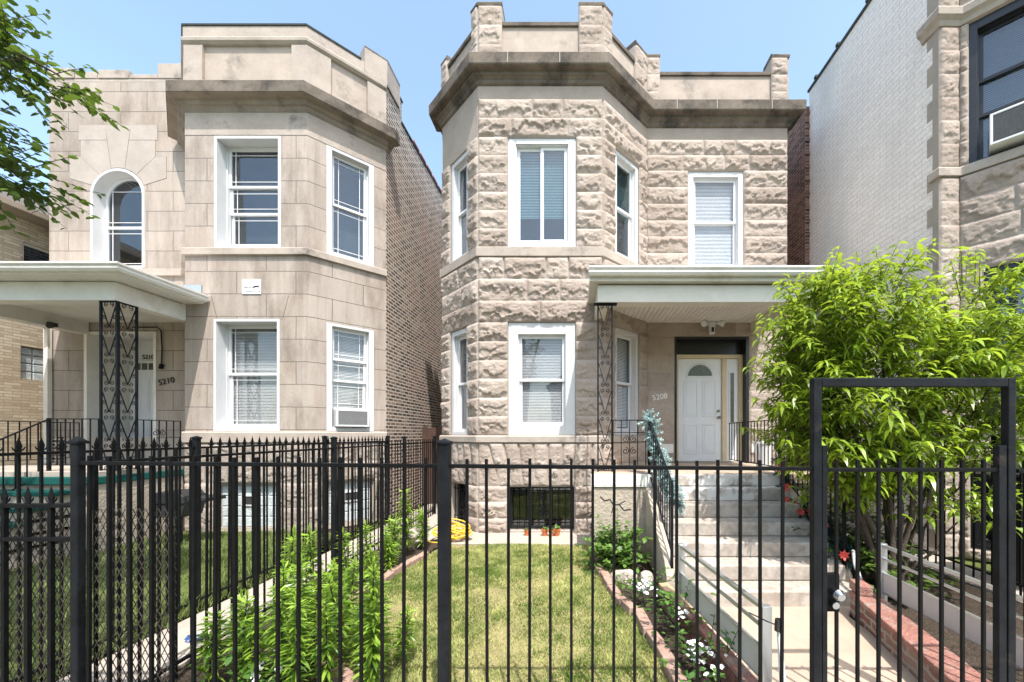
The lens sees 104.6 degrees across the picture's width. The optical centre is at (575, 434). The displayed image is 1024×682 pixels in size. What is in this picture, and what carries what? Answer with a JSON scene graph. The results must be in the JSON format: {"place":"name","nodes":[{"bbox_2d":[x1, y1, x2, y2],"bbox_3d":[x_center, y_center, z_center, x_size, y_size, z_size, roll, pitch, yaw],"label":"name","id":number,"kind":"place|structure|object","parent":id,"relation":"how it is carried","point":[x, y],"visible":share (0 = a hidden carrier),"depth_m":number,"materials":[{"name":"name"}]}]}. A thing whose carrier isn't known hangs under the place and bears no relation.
{"place":"outdoors","nodes":[
{"label":"outdoors","id":0,"kind":"place"},
{"bbox_2d":[0,0,128,238],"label":"street tree","id":1,"kind":"object","parent":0,"point":[20,60],"visible":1,"depth_m":3.19,"materials":[{"name":"green plant"}]},
{"bbox_2d":[56,654,197,681],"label":"gangway path","id":2,"kind":"structure","parent":0,"point":[145,668],"depth_m":2.93,"materials":[{"name":"concrete"}]},
{"bbox_2d":[116,597,272,655],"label":"gangway path","id":3,"kind":"structure","parent":0,"point":[183,630],"depth_m":3.45,"materials":[{"name":"concrete"}]},
{"bbox_2d":[9,517,384,681],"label":"neighbour lawn","id":4,"kind":"structure","parent":0,"point":[184,586],"depth_m":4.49,"materials":[{"name":"green plant"}]},
{"bbox_2d":[156,489,225,545],"bbox_3d":[-6.184,1.320,6.300,0.867,0.859,0.400,0,0,0],"label":"barbecue","id":5,"kind":"object","parent":4,"relation":"on","point":[184,502],"visible":0.31,"depth_m":6.14,"materials":[{"name":"black metal"}]},
{"bbox_2d":[237,561,356,596],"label":"gangway path","id":6,"kind":"structure","parent":0,"point":[270,582],"depth_m":4.54,"materials":[{"name":"concrete"}]},
{"bbox_2d":[162,538,436,681],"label":"planting bed","id":7,"kind":"object","parent":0,"point":[184,675],"visible":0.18,"depth_m":3.08,"materials":[{"name":"soil"}]},
{"bbox_2d":[182,609,231,681],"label":"lily plant","id":8,"kind":"object","parent":7,"relation":"on","point":[204,668],"visible":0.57,"depth_m":2.65,"materials":[{"name":"green plant"}]},
{"bbox_2d":[222,589,253,655],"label":"lily plant","id":9,"kind":"object","parent":7,"relation":"on","point":[240,601],"visible":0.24,"depth_m":3.07,"materials":[{"name":"green plant"}]},
{"bbox_2d":[218,589,269,681],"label":"lily plant","id":10,"kind":"object","parent":7,"relation":"on","point":[243,611],"visible":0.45,"depth_m":2.67,"materials":[{"name":"green plant"}]},
{"bbox_2d":[230,611,274,681],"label":"lily plant","id":11,"kind":"object","parent":7,"relation":"on","point":[249,656],"visible":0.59,"depth_m":2.56,"materials":[{"name":"green plant"}]},
{"bbox_2d":[92,436,435,681],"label":"side fence","id":12,"kind":"object","parent":7,"relation":"on","point":[334,447],"visible":0.77,"depth_m":3.38,"materials":[{"name":"black metal"}]},
{"bbox_2d":[205,626,335,681],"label":"bedding plant","id":13,"kind":"object","parent":7,"relation":"on","point":[228,659],"visible":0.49,"depth_m":2.52,"materials":[{"name":"green plant"}]},
{"bbox_2d":[260,576,306,681],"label":"lily plant","id":14,"kind":"object","parent":7,"relation":"on","point":[271,642],"visible":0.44,"depth_m":2.60,"materials":[{"name":"green plant"}]},
{"bbox_2d":[264,558,302,658],"bbox_3d":[-2.156,1.337,2.909,0.286,0.827,0.300,0,0,15],"label":"lily plant","id":15,"kind":"object","parent":7,"relation":"on","point":[283,574],"visible":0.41,"depth_m":2.91,"materials":[{"name":"green plant"}]},
{"bbox_2d":[269,525,309,635],"bbox_3d":[-2.335,1.246,3.207,0.301,1.007,0.296,0,0,-39],"label":"lily plant","id":16,"kind":"object","parent":7,"relation":"on","point":[291,554],"visible":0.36,"depth_m":3.20,"materials":[{"name":"green plant"}]},
{"bbox_2d":[280,591,316,681],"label":"lily plant","id":17,"kind":"object","parent":7,"relation":"on","point":[291,653],"visible":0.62,"depth_m":2.50,"materials":[{"name":"green plant"}]},
{"bbox_2d":[280,553,316,665],"bbox_3d":[-1.983,1.299,2.815,0.265,0.901,0.270,0,0,-26],"label":"lily plant","id":18,"kind":"object","parent":7,"relation":"on","point":[307,592],"visible":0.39,"depth_m":2.83,"materials":[{"name":"green plant"}]},
{"bbox_2d":[301,522,323,608],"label":"lily plant","id":19,"kind":"object","parent":7,"relation":"on","point":[310,569],"visible":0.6,"depth_m":3.56,"materials":[{"name":"green plant"}]},
{"bbox_2d":[302,567,330,646],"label":"lily plant","id":20,"kind":"object","parent":7,"relation":"on","point":[314,586],"visible":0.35,"depth_m":3.14,"materials":[{"name":"green plant"}]},
{"bbox_2d":[306,591,346,681],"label":"lily plant","id":21,"kind":"object","parent":7,"relation":"on","point":[331,663],"visible":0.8,"depth_m":2.59,"materials":[{"name":"green plant"}]},
{"bbox_2d":[314,558,344,616],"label":"lily plant","id":22,"kind":"object","parent":7,"relation":"on","point":[333,564],"visible":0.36,"depth_m":3.54,"materials":[{"name":"green plant"}]},
{"bbox_2d":[310,572,354,658],"bbox_3d":[-1.788,1.381,2.944,0.356,0.738,0.349,0,0,-19],"label":"lily plant","id":23,"kind":"object","parent":7,"relation":"on","point":[345,617],"visible":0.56,"depth_m":2.92,"materials":[{"name":"green plant"}]},
{"bbox_2d":[329,664,352,681],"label":"edging brick","id":24,"kind":"object","parent":7,"relation":"on","point":[347,671],"visible":0.23,"depth_m":2.76,"materials":[{"name":"pink brick"}]},
{"bbox_2d":[334,528,358,593],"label":"lily plant","id":25,"kind":"object","parent":7,"relation":"on","point":[345,544],"visible":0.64,"depth_m":4.16,"materials":[{"name":"green plant"}]},
{"bbox_2d":[335,556,365,637],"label":"lily plant","id":26,"kind":"object","parent":7,"relation":"on","point":[349,580],"visible":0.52,"depth_m":3.29,"materials":[{"name":"green plant"}]},
{"bbox_2d":[353,521,377,581],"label":"lily plant","id":27,"kind":"object","parent":7,"relation":"on","point":[366,528],"visible":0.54,"depth_m":4.62,"materials":[{"name":"green plant"}]},
{"bbox_2d":[363,545,379,584],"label":"lily plant","id":28,"kind":"object","parent":7,"relation":"on","point":[368,560],"visible":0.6,"depth_m":4.31,"materials":[{"name":"green plant"}]},
{"bbox_2d":[377,527,400,569],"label":"lily plant","id":29,"kind":"object","parent":7,"relation":"on","point":[386,554],"visible":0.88,"depth_m":4.85,"materials":[{"name":"green plant"}]},
{"bbox_2d":[377,512,401,565],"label":"lily plant","id":30,"kind":"object","parent":7,"relation":"on","point":[396,536],"visible":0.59,"depth_m":5.10,"materials":[{"name":"green plant"}]},
{"bbox_2d":[396,487,416,555],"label":"lily plant","id":31,"kind":"object","parent":7,"relation":"on","point":[407,526],"visible":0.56,"depth_m":5.53,"materials":[{"name":"green plant"}]},
{"bbox_2d":[415,509,429,549],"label":"lily plant","id":32,"kind":"object","parent":7,"relation":"on","point":[421,536],"visible":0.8,"depth_m":5.90,"materials":[{"name":"green plant"}]},
{"bbox_2d":[311,536,400,560],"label":"gangway path","id":33,"kind":"structure","parent":0,"point":[355,550],"depth_m":5.96,"materials":[{"name":"concrete"}]},
{"bbox_2d":[367,518,436,537],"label":"gangway path","id":34,"kind":"structure","parent":0,"point":[432,522],"depth_m":7.32,"materials":[{"name":"concrete"}]},
{"bbox_2d":[0,0,865,202],"label":"sky","id":35,"kind":"structure","parent":0,"point":[415,37],"materials":[{"name":"blue"}]},
{"bbox_2d":[55,507,911,680],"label":"yard soil","id":36,"kind":"structure","parent":0,"point":[430,552],"depth_m":4.40,"materials":[{"name":"brown soil"}]},
{"bbox_2d":[0,435,389,681],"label":"spear fence","id":37,"kind":"object","parent":36,"relation":"on","point":[195,442],"visible":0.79,"depth_m":3.71,"materials":[{"name":"black metal"}]},
{"bbox_2d":[0,486,69,681],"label":"iron gate","id":38,"kind":"structure","parent":37,"relation":"attached to","point":[51,538],"depth_m":2.20,"materials":[{"name":"black metal"}]},
{"bbox_2d":[66,436,811,681],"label":"front fence","id":39,"kind":"object","parent":36,"relation":"on","point":[80,613],"visible":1,"depth_m":2.15,"materials":[{"name":"black metal"}]},
{"bbox_2d":[429,2,852,606],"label":"greystone house","id":40,"kind":"structure","parent":36,"relation":"on","point":[613,232],"depth_m":6.96,"materials":[{"name":"stone"}]},
{"bbox_2d":[422,426,441,502],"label":"gangway gate","id":41,"kind":"structure","parent":40,"relation":"attached to","point":[428,433],"depth_m":9.80,"materials":[{"name":"brown wood"}]},
{"bbox_2d":[451,152,467,262],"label":"window","id":42,"kind":"structure","parent":40,"relation":"in","point":[459,177],"depth_m":7.62,"materials":[{"name":"white plastic"}]},
{"bbox_2d":[451,328,467,434],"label":"window","id":43,"kind":"structure","parent":40,"relation":"in","point":[457,337],"depth_m":7.62,"materials":[{"name":"white plastic"}]},
{"bbox_2d":[454,483,464,522],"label":"basement window","id":44,"kind":"structure","parent":40,"relation":"in","point":[461,503],"depth_m":7.58,"materials":[{"name":"black glass"}]},
{"bbox_2d":[508,323,574,434],"bbox_3d":[-0.593,-0.985,7.205,1.185,1.990,0.530,0,0,0],"label":"window","id":45,"kind":"structure","parent":40,"relation":"in","point":[541,356],"depth_m":7.02,"materials":[{"name":"white plastic"}]},
{"bbox_2d":[508,138,575,245],"bbox_3d":[-0.590,-4.280,7.195,1.200,1.940,0.510,0,0,0],"label":"window","id":46,"kind":"structure","parent":40,"relation":"in","point":[541,171],"depth_m":7.03,"materials":[{"name":"white plastic"}]},
{"bbox_2d":[510,487,573,528],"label":"basement window","id":47,"kind":"structure","parent":40,"relation":"in","point":[518,495],"depth_m":7.73,"materials":[{"name":"black glass"}]},
{"bbox_2d":[615,150,637,263],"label":"window","id":48,"kind":"structure","parent":40,"relation":"in","point":[627,166],"depth_m":7.68,"materials":[{"name":"white plastic"}]},
{"bbox_2d":[615,327,637,434],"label":"window","id":49,"kind":"structure","parent":40,"relation":"in","point":[621,335],"depth_m":7.66,"materials":[{"name":"white plastic"}]},
{"bbox_2d":[637,408,685,515],"bbox_3d":[1.220,0.331,5.405,0.397,1.442,0.978,0,0,-19],"label":"garland","id":50,"kind":"object","parent":40,"relation":"on","point":[655,425],"visible":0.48,"depth_m":5.51},
{"bbox_2d":[678,359,720,460],"bbox_3d":[2.567,-0.506,8.062,0.894,2.108,0.125,0,0,0],"label":"door","id":51,"kind":"structure","parent":40,"relation":"in","point":[699,380],"depth_m":8.08,"materials":[{"name":"white paint"}]},
{"bbox_2d":[688,172,742,264],"bbox_3d":[2.827,-4.320,8.150,1.105,1.940,0.520,0,0,0],"label":"window","id":52,"kind":"structure","parent":40,"relation":"in","point":[715,199],"depth_m":8.04,"materials":[{"name":"white plastic"}]},
{"bbox_2d":[752,436,773,465],"bbox_3d":[3.120,0.283,6.500,0.330,0.570,0.325,0,0,0],"label":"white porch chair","id":53,"kind":"object","parent":40,"relation":"on","point":[766,453],"visible":0.49,"depth_m":6.39,"materials":[{"name":"white plastic"}]},
{"bbox_2d":[769,433,860,569],"bbox_3d":[2.960,0.697,4.992,0.373,1.602,1.543,0,0,-2],"label":"garland","id":54,"kind":"object","parent":40,"relation":"attached to","point":[847,555],"visible":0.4,"depth_m":4.88,"materials":[{"name":"red plant"}]},
{"bbox_2d":[610,558,720,681],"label":"flower bed","id":55,"kind":"object","parent":36,"relation":"on","point":[662,626],"visible":0.17,"depth_m":3.53,"materials":[{"name":"soil"}]},
{"bbox_2d":[575,508,652,577],"bbox_3d":[0.500,1.407,5.165,1.035,0.847,1.050,0,0,0],"label":"leafy shrub","id":56,"kind":"object","parent":55,"relation":"on","point":[623,555],"visible":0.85,"depth_m":4.98,"materials":[{"name":"green plant"}]},
{"bbox_2d":[596,558,640,588],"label":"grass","id":57,"kind":"structure","parent":55,"relation":"on","point":[609,570],"depth_m":4.86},
{"bbox_2d":[610,569,637,584],"bbox_3d":[0.569,1.682,4.628,0.317,0.197,0.207,0,0,0],"label":"rock","id":58,"kind":"object","parent":55,"relation":"on","point":[629,572],"visible":0.57,"depth_m":4.54,"materials":[{"name":"white stone"}]},
{"bbox_2d":[621,599,637,614],"bbox_3d":[0.534,1.704,3.866,0.096,0.085,0.200,4,-2,-18],"label":"edging brick","id":59,"kind":"object","parent":55,"relation":"on","point":[627,605],"visible":0.73,"depth_m":3.84,"materials":[{"name":"pink ceramic"}]},
{"bbox_2d":[615,550,674,619],"bbox_3d":[0.739,1.462,4.003,0.716,0.539,0.870,0,0,13],"label":"bedding plant","id":60,"kind":"object","parent":55,"relation":"on","point":[641,588],"visible":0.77,"depth_m":3.95,"materials":[{"name":"white plant"}]},
{"bbox_2d":[638,617,652,636],"bbox_3d":[0.624,1.696,3.453,0.096,0.085,0.200,-1,-1,-4],"label":"edging brick","id":61,"kind":"object","parent":55,"relation":"on","point":[644,624],"visible":0.69,"depth_m":3.42,"materials":[{"name":"pink ceramic"}]},
{"bbox_2d":[646,630,664,649],"bbox_3d":[0.660,1.703,3.244,0.096,0.085,0.200,1,-1,-9],"label":"edging brick","id":62,"kind":"object","parent":55,"relation":"on","point":[649,636],"visible":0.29,"depth_m":3.22,"materials":[{"name":"pink brick"}]},
{"bbox_2d":[657,644,674,666],"bbox_3d":[0.693,1.713,3.033,0.096,0.085,0.200,3,-1,-5],"label":"edging brick","id":63,"kind":"object","parent":55,"relation":"on","point":[663,651],"visible":0.51,"depth_m":3.01,"materials":[{"name":"pink brick"}]},
{"bbox_2d":[663,659,681,681],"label":"edging brick","id":64,"kind":"object","parent":55,"relation":"on","point":[668,670],"visible":0.48,"depth_m":2.81,"materials":[{"name":"pink brick"}]},
{"bbox_2d":[643,579,707,641],"bbox_3d":[0.897,1.502,3.285,0.610,0.474,0.788,0,0,0],"label":"bedding plant","id":65,"kind":"object","parent":55,"relation":"on","point":[680,613],"visible":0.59,"depth_m":3.35,"materials":[{"name":"green plant"}]},
{"bbox_2d":[651,593,737,681],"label":"bedding plant","id":66,"kind":"object","parent":55,"relation":"on","point":[691,656],"visible":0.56,"depth_m":2.73,"materials":[{"name":"green plant"}]},
{"bbox_2d":[659,582,757,681],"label":"soil","id":67,"kind":"structure","parent":55,"relation":"on","point":[729,670],"depth_m":2.95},
{"bbox_2d":[678,543,771,681],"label":"ramp rail","id":68,"kind":"object","parent":67,"relation":"on","point":[707,608],"visible":0.73,"depth_m":2.70,"materials":[{"name":"wood"}]},
{"bbox_2d":[327,542,668,681],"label":"lawn","id":69,"kind":"structure","parent":0,"point":[396,608],"depth_m":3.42,"materials":[{"name":"green plant"}]},
{"bbox_2d":[344,601,375,670],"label":"lily plant","id":70,"kind":"object","parent":69,"relation":"on","point":[351,648],"visible":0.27,"depth_m":2.84,"materials":[{"name":"green plant"}]},
{"bbox_2d":[348,599,394,681],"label":"lily plant","id":71,"kind":"object","parent":69,"relation":"on","point":[369,656],"visible":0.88,"depth_m":2.60,"materials":[{"name":"green plant"}]},
{"bbox_2d":[347,556,397,670],"bbox_3d":[-1.415,1.290,2.729,0.318,0.919,0.334,0,0,24],"label":"lily plant","id":72,"kind":"object","parent":69,"relation":"on","point":[370,595],"visible":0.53,"depth_m":2.69,"materials":[{"name":"green plant"}]},
{"bbox_2d":[390,603,417,659],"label":"lily plant","id":73,"kind":"object","parent":69,"relation":"on","point":[408,635],"visible":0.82,"depth_m":2.96,"materials":[{"name":"green plant"}]},
{"bbox_2d":[415,525,590,544],"bbox_3d":[-1.025,1.750,7.024,3.250,0.040,1.647,0,0,0],"label":"house apron","id":74,"kind":"object","parent":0,"point":[477,538],"visible":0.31,"depth_m":6.52,"materials":[{"name":"concrete"}]},
{"bbox_2d":[427,518,472,542],"bbox_3d":[-2.067,1.560,6.406,0.780,0.343,0.392,0,0,0],"label":"garden hose","id":75,"kind":"object","parent":74,"relation":"on","point":[456,530],"visible":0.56,"depth_m":6.36,"materials":[{"name":"yellow rubber"}]},
{"bbox_2d":[417,503,1022,583],"bbox_3d":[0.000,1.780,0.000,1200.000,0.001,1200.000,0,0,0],"label":"ground","id":76,"kind":"structure","parent":0,"point":[978,564],"depth_m":5.41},
{"bbox_2d":[0,188,48,465],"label":"brick building","id":77,"kind":"structure","parent":76,"relation":"on","point":[21,371],"depth_m":8.42,"materials":[{"name":"beige brick"}]},
{"bbox_2d":[21,346,42,380],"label":"glass block window","id":78,"kind":"structure","parent":77,"relation":"in","point":[31,358],"depth_m":8.64,"materials":[{"name":"glass"}]},
{"bbox_2d":[23,242,48,260],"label":"window","id":79,"kind":"structure","parent":77,"relation":"in","point":[30,252],"depth_m":8.73,"materials":[{"name":"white glass"}]},
{"bbox_2d":[0,23,442,571],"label":"limestone house","id":80,"kind":"structure","parent":76,"relation":"on","point":[286,164],"depth_m":7.34,"materials":[{"name":"stone"}]},
{"bbox_2d":[90,168,144,267],"bbox_3d":[-9.270,-4.380,8.390,1.300,2.220,0.920,0,0,0],"label":"window","id":81,"kind":"structure","parent":80,"relation":"in","point":[118,235],"depth_m":8.16,"materials":[{"name":"white plastic"}]},
{"bbox_2d":[132,361,152,437],"bbox_3d":[-9.410,-0.555,8.742,0.920,2.190,0.051,0,0,0],"label":"door","id":82,"kind":"structure","parent":80,"relation":"in","point":[145,368],"depth_m":8.73,"materials":[{"name":"white paint"}]},
{"bbox_2d":[213,319,279,430],"bbox_3d":[-5.875,-1.065,7.345,1.190,2.010,0.690,0,0,0],"label":"window","id":83,"kind":"structure","parent":80,"relation":"in","point":[246,352],"depth_m":7.32,"materials":[{"name":"white plastic"}]},
{"bbox_2d":[214,136,280,246],"bbox_3d":[-5.860,-4.335,7.345,1.200,2.010,0.690,0,0,0],"label":"window","id":84,"kind":"structure","parent":80,"relation":"in","point":[247,169],"depth_m":7.29,"materials":[{"name":"white plastic"}]},
{"bbox_2d":[221,484,275,529],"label":"basement window","id":85,"kind":"structure","parent":80,"relation":"in","point":[224,487],"depth_m":7.08,"materials":[{"name":"glass"}]},
{"bbox_2d":[242,279,260,293],"bbox_3d":[-5.772,-2.638,6.989,0.335,0.265,0.010,0,0,0],"label":"security sign","id":86,"kind":"object","parent":80,"relation":"attached to","point":[251,286],"visible":1,"depth_m":6.99,"materials":[{"name":"white plastic"}]},
{"bbox_2d":[326,145,373,265],"bbox_3d":[-4.489,-4.335,7.704,0.570,2.010,0.820,0,0,45],"label":"window","id":87,"kind":"structure","parent":80,"relation":"in","point":[349,179],"depth_m":7.79,"materials":[{"name":"white plastic"}]},
{"bbox_2d":[326,322,373,431],"bbox_3d":[-4.489,-1.065,7.704,0.570,2.010,0.820,0,0,45],"label":"window","id":88,"kind":"structure","parent":80,"relation":"in","point":[349,350],"depth_m":7.68,"materials":[{"name":"white plastic"}]},
{"bbox_2d":[333,409,368,426],"bbox_3d":[-4.302,-0.310,7.530,0.560,0.320,0.260,0,0,-45],"label":"air conditioner","id":89,"kind":"object","parent":80,"relation":"attached to","point":[349,418],"visible":1,"depth_m":7.41,"materials":[{"name":"white plastic"}]},
{"bbox_2d":[329,479,372,526],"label":"basement window","id":90,"kind":"structure","parent":80,"relation":"in","point":[346,482],"depth_m":7.58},
{"bbox_2d":[749,612,785,681],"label":"leaning pole","id":91,"kind":"object","parent":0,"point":[777,625],"visible":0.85,"depth_m":2.20,"materials":[{"name":"white plastic"}]},
{"bbox_2d":[691,607,917,681],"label":"path","id":92,"kind":"structure","parent":0,"point":[797,643],"depth_m":3.17,"materials":[{"name":"beige concrete"}]},
{"bbox_2d":[810,378,1015,681],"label":"gate frame","id":93,"kind":"object","parent":92,"relation":"on","point":[1008,411],"visible":0.98,"depth_m":2.14,"materials":[{"name":"black metal"}]},
{"bbox_2d":[822,445,1006,681],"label":"garden gate","id":94,"kind":"structure","parent":93,"relation":"attached to","point":[833,594],"depth_m":2.15,"materials":[{"name":"black metal"}]},
{"bbox_2d":[849,579,989,681],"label":"garden wall","id":95,"kind":"structure","parent":92,"relation":"on","point":[909,639],"depth_m":2.94,"materials":[{"name":"brick"}]},
{"bbox_2d":[881,543,1022,669],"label":"ramp rail","id":96,"kind":"object","parent":95,"relation":"on","point":[931,609],"visible":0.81,"depth_m":3.00,"materials":[{"name":"wood"}]},
{"bbox_2d":[787,0,1023,561],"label":"apartment building","id":97,"kind":"structure","parent":0,"point":[887,140],"depth_m":5.92,"materials":[{"name":"white brick"}]},
{"bbox_2d":[971,474,990,550],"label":"window","id":98,"kind":"structure","parent":97,"relation":"in","point":[988,478],"depth_m":5.51,"materials":[{"name":"black glass"}]},
{"bbox_2d":[969,0,1023,163],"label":"window","id":99,"kind":"structure","parent":97,"relation":"in","point":[996,40],"depth_m":5.52,"materials":[{"name":"black glass"}]},
{"bbox_2d":[984,261,1023,422],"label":"window","id":100,"kind":"structure","parent":97,"relation":"in","point":[1012,265],"depth_m":5.40,"materials":[{"name":"black glass"}]},
{"bbox_2d":[989,101,1023,155],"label":"air conditioner","id":101,"kind":"object","parent":97,"relation":"attached to","point":[1006,128],"visible":0.98,"depth_m":5.19,"materials":[{"name":"white plastic"}]},
{"bbox_2d":[847,533,1022,603],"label":"neighbour walk","id":102,"kind":"structure","parent":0,"point":[949,565],"depth_m":4.97,"materials":[{"name":"concrete"}]},
{"bbox_2d":[911,434,1022,595],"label":"yard fence","id":103,"kind":"object","parent":102,"relation":"on","point":[954,561],"visible":0.19,"depth_m":4.60,"materials":[{"name":"black metal"}]},
{"bbox_2d":[1016,467,1022,582],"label":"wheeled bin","id":104,"kind":"object","parent":102,"relation":"on","point":[1017,525],"visible":0.06,"depth_m":4.45,"materials":[{"name":"black plastic"}]},
{"bbox_2d":[851,557,1022,681],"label":"planting strip","id":105,"kind":"object","parent":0,"point":[952,644],"visible":0.19,"depth_m":3.68,"materials":[{"name":"soil"}]},
{"bbox_2d":[789,487,959,600],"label":"undergrowth","id":106,"kind":"object","parent":105,"relation":"on","point":[866,558],"visible":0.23,"depth_m":4.32,"materials":[{"name":"green plant"}]},
{"bbox_2d":[733,238,1023,599],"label":"young tree","id":107,"kind":"object","parent":105,"relation":"on","point":[840,346],"visible":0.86,"depth_m":3.98,"materials":[{"name":"green plant"}]},
{"bbox_2d":[1016,460,1023,681],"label":"front fence","id":108,"kind":"object","parent":105,"relation":"on","point":[1019,470],"visible":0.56,"depth_m":2.17,"materials":[{"name":"black metal"}]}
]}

